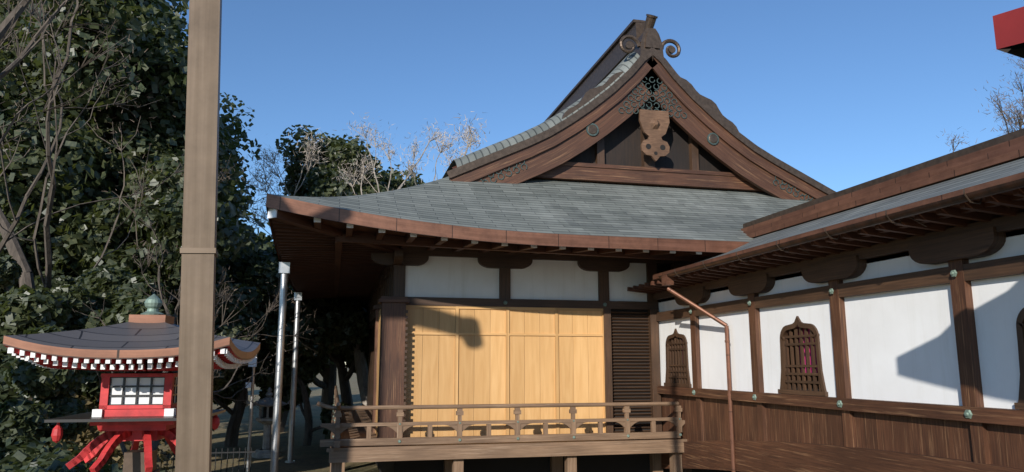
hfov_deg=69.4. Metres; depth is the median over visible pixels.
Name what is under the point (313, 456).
ground
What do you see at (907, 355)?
corridor walls
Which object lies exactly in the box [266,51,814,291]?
hall roof
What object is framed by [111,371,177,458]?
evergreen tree
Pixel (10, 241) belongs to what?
bare tree
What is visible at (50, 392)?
evergreen tree
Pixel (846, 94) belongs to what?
sky
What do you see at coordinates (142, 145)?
evergreen tree
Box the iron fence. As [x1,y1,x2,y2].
[157,447,255,471]
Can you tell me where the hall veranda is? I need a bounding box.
[317,385,739,471]
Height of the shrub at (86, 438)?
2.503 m
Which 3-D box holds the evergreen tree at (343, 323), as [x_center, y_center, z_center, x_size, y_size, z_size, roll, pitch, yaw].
[-9.160,3.864,28.297,7.689,8.661,6.015,1,-10,-5]
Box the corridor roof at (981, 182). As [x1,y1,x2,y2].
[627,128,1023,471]
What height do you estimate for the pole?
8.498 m
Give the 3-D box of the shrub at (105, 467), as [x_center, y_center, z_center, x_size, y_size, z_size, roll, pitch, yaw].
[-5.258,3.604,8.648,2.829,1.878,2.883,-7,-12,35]
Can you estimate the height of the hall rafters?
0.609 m
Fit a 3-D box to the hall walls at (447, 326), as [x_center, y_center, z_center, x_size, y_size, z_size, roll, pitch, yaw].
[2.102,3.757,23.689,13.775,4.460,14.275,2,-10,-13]
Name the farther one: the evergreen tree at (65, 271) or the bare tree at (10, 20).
the evergreen tree at (65, 271)
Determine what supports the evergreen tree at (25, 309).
on the ground
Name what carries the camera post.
on the ground
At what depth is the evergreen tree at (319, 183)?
35.88 m
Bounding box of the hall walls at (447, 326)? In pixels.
[367,246,694,437]
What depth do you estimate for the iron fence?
17.31 m
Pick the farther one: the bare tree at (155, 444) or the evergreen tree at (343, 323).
the evergreen tree at (343, 323)
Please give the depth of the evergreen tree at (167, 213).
20.68 m
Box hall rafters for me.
[267,208,722,303]
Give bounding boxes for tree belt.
[238,219,274,405]
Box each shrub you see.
[0,434,121,471]
[34,455,164,471]
[37,394,174,471]
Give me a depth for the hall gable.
19.67 m
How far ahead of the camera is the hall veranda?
15.28 m
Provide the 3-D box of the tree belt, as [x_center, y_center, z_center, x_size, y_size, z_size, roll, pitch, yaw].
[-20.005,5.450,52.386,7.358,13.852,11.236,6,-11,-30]
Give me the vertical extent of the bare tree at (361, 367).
15.393 m
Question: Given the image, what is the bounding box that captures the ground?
[130,368,378,471]
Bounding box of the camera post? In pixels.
[245,357,256,471]
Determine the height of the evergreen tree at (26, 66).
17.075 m
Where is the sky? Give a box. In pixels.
[165,0,1023,363]
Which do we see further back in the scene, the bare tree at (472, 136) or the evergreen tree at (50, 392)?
the bare tree at (472, 136)
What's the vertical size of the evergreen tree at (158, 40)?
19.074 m
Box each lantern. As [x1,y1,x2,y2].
[3,294,259,471]
[246,387,289,457]
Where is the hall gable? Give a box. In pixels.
[447,14,835,200]
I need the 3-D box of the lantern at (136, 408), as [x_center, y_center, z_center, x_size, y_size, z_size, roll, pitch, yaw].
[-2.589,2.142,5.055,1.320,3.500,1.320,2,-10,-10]
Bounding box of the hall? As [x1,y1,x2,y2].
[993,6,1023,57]
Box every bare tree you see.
[0,0,145,147]
[0,0,321,354]
[66,209,291,455]
[235,115,453,405]
[370,111,489,313]
[938,49,1023,151]
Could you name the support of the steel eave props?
on the ground
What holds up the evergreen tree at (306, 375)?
on the ground
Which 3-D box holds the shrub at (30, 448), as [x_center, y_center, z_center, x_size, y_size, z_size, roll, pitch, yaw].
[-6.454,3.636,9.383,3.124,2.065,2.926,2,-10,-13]
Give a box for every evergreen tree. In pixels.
[0,0,269,438]
[0,0,271,287]
[0,12,94,125]
[0,186,83,369]
[0,254,176,431]
[0,356,89,471]
[38,154,259,410]
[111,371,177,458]
[212,241,370,446]
[223,124,394,432]
[250,322,352,445]
[260,164,423,411]
[289,292,368,405]
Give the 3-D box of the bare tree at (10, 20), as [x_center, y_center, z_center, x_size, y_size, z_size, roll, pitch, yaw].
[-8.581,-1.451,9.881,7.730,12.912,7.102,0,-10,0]
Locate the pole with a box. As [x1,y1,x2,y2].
[175,0,221,471]
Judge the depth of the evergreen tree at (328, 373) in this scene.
36.24 m
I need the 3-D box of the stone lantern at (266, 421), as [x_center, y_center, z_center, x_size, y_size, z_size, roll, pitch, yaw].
[-7.971,6.075,24.147,1.431,2.247,1.255,2,-10,-13]
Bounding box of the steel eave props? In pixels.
[270,262,301,471]
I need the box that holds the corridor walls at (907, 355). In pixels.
[653,212,1023,471]
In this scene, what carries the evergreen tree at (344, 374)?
on the ground
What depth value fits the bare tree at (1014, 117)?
42.41 m

